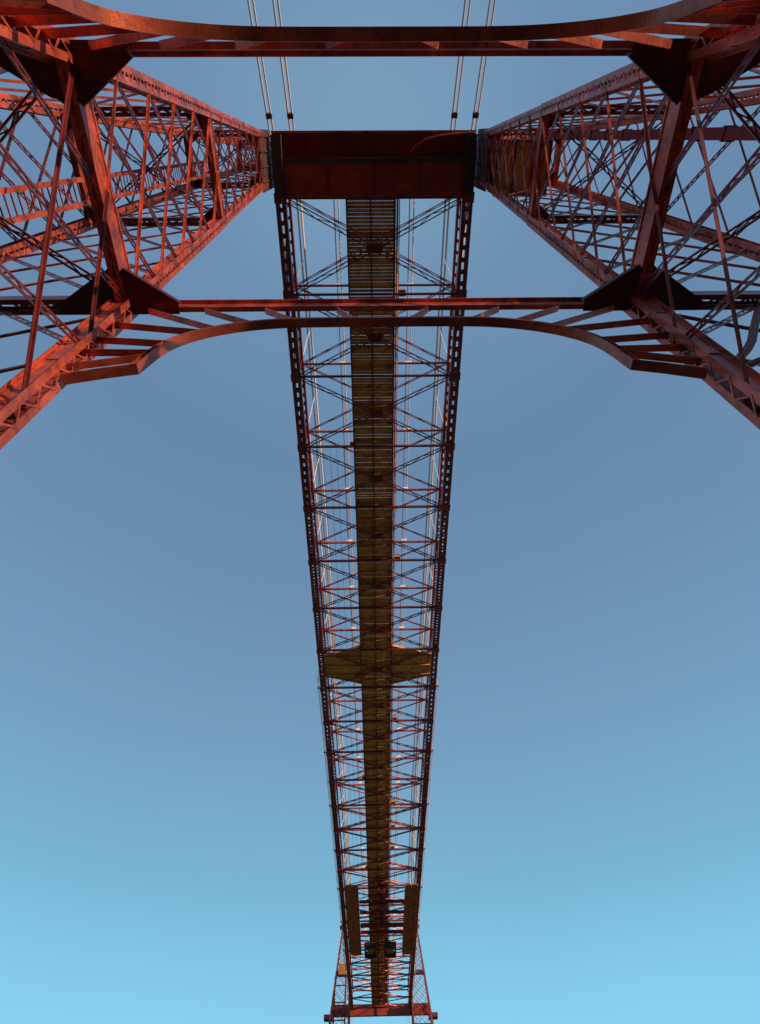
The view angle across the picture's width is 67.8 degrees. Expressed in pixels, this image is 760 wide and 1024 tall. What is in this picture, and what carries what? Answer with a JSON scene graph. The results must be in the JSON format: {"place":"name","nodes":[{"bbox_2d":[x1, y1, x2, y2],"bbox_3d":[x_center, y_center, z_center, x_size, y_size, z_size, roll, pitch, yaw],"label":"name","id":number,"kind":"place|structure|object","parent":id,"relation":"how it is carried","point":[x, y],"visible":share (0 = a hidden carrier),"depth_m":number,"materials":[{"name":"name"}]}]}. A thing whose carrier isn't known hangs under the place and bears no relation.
{"place":"outdoors","nodes":[
{"label":"outdoors","id":0,"kind":"place"},
{"bbox_2d":[0,0,759,1023],"label":"sky","id":1,"kind":"structure","parent":0,"point":[592,851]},
{"bbox_3d":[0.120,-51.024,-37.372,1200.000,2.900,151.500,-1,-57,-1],"label":"quay","id":2,"kind":"structure","parent":0,"visible":0},
{"bbox_2d":[0,16,273,449],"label":"tower leg","id":3,"kind":"object","parent":2,"relation":"on","point":[32,389],"visible":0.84,"depth_m":15.88,"materials":[{"name":"red metal"}]},
{"bbox_2d":[0,160,209,226],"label":"service ladder","id":4,"kind":"object","parent":3,"relation":"attached to","point":[10,190],"visible":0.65,"depth_m":18.53,"materials":[{"name":"red metal"}]},
{"bbox_2d":[247,0,273,134],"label":"backstay cable","id":5,"kind":"object","parent":3,"relation":"attached to","point":[268,115],"visible":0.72,"depth_m":45.49,"materials":[{"name":"metal"}]},
{"bbox_2d":[272,0,294,130],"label":"backstay cable","id":6,"kind":"object","parent":3,"relation":"attached to","point":[289,115],"visible":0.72,"depth_m":45.48,"materials":[{"name":"metal"}]},
{"bbox_2d":[282,206,347,917],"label":"suspension cable","id":7,"kind":"object","parent":3,"relation":"attached to","point":[327,633],"visible":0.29,"depth_m":69.84,"materials":[{"name":"metal"}]},
{"bbox_2d":[297,260,351,961],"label":"hanger set","id":8,"kind":"object","parent":7,"relation":"hanging from","point":[325,566],"visible":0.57,"depth_m":61.21,"materials":[{"name":"metal"}]},
{"bbox_2d":[274,192,474,1009],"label":"bridge span","id":9,"kind":"object","parent":8,"relation":"hanging from","point":[376,663],"visible":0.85,"depth_m":54.75,"materials":[{"name":"red metal"}]},
{"bbox_2d":[270,130,476,196],"bbox_3d":[-0.400,-23.117,37.642,13.240,2.300,3.760,-1,-57,-1],"label":"cross girder","id":10,"kind":"object","parent":9,"relation":"attached to","point":[363,163],"visible":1,"depth_m":37.04,"materials":[{"name":"red metal"}]},
{"bbox_2d":[345,882,417,958],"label":"trolley","id":11,"kind":"object","parent":9,"relation":"hanging from","point":[409,901],"visible":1,"depth_m":97.61,"materials":[{"name":"paint"}]},
{"bbox_2d":[296,201,350,883],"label":"suspension cable","id":12,"kind":"object","parent":3,"relation":"attached to","point":[319,471],"visible":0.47,"depth_m":60.19,"materials":[{"name":"metal"}]},
{"bbox_2d":[57,264,708,384],"bbox_3d":[0.090,-4.644,13.296,17.292,5.100,1.410,-1,-57,-1],"label":"portal frame","id":13,"kind":"object","parent":3,"relation":"attached to","point":[149,298],"visible":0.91,"depth_m":14.34,"materials":[{"name":"red metal"}]},
{"bbox_2d":[474,14,759,429],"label":"tower leg","id":14,"kind":"object","parent":2,"relation":"on","point":[733,380],"visible":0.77,"depth_m":15.85,"materials":[{"name":"red metal"}]},
{"bbox_2d":[0,0,759,106],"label":"portal frame","id":15,"kind":"object","parent":14,"relation":"attached to","point":[103,62],"visible":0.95,"depth_m":11.47,"materials":[{"name":"red metal"}]},
{"bbox_2d":[411,203,466,883],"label":"suspension cable","id":16,"kind":"object","parent":14,"relation":"attached to","point":[428,626],"visible":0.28,"depth_m":69.01,"materials":[{"name":"metal"}]},
{"bbox_2d":[409,260,451,882],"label":"hanger set","id":17,"kind":"object","parent":16,"relation":"hanging from","point":[427,562],"visible":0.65,"depth_m":60.03,"materials":[{"name":"metal"}]},
{"bbox_2d":[450,0,470,129],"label":"backstay cable","id":18,"kind":"object","parent":14,"relation":"attached to","point":[454,114],"visible":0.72,"depth_m":45.64,"materials":[{"name":"metal"}]},
{"bbox_2d":[471,0,495,129],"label":"backstay cable","id":19,"kind":"object","parent":14,"relation":"attached to","point":[475,115],"visible":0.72,"depth_m":45.52,"materials":[{"name":"metal"}]},
{"bbox_2d":[491,140,553,196],"bbox_3d":[8.505,-21.204,34.891,3.200,2.680,2.900,-1,-57,-1],"label":"lift cabin","id":20,"kind":"object","parent":14,"relation":"attached to","point":[526,148],"visible":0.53,"depth_m":33.85,"materials":[{"name":"paint"}]},
{"bbox_2d":[547,125,759,141],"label":"lift mast","id":21,"kind":"object","parent":2,"relation":"on","point":[728,133],"visible":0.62,"depth_m":19.07,"materials":[{"name":"red metal"}]},
{"bbox_3d":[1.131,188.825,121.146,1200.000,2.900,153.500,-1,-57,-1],"label":"far quay","id":22,"kind":"structure","parent":0,"visible":0},
{"bbox_2d":[328,925,350,1023],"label":"tower leg","id":23,"kind":"object","parent":22,"relation":"on","point":[348,1005],"visible":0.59,"depth_m":127.64,"materials":[{"name":"red metal"}]},
{"bbox_2d":[333,964,346,1023],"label":"shaft","id":24,"kind":"object","parent":23,"relation":"attached to","point":[342,967],"visible":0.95,"depth_m":126.46,"materials":[{"name":"paint"}]},
{"bbox_2d":[324,1003,437,1021],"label":"cross girder","id":25,"kind":"object","parent":23,"relation":"attached to","point":[377,1012],"visible":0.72,"depth_m":126.42,"materials":[{"name":"red metal"}]},
{"bbox_2d":[410,924,433,1023],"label":"tower leg","id":26,"kind":"object","parent":22,"relation":"on","point":[419,971],"visible":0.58,"depth_m":128.06,"materials":[{"name":"red metal"}]},
{"bbox_2d":[415,967,416,1022],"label":"backstay cable","id":27,"kind":"object","parent":26,"relation":"attached to","point":[416,999],"visible":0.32,"depth_m":140.01,"materials":[{"name":"grey metal"}]},
{"bbox_2d":[408,199,449,883],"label":"suspension cable","id":28,"kind":"object","parent":26,"relation":"attached to","point":[431,477],"visible":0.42,"depth_m":60.52,"materials":[{"name":"metal"}]}
]}

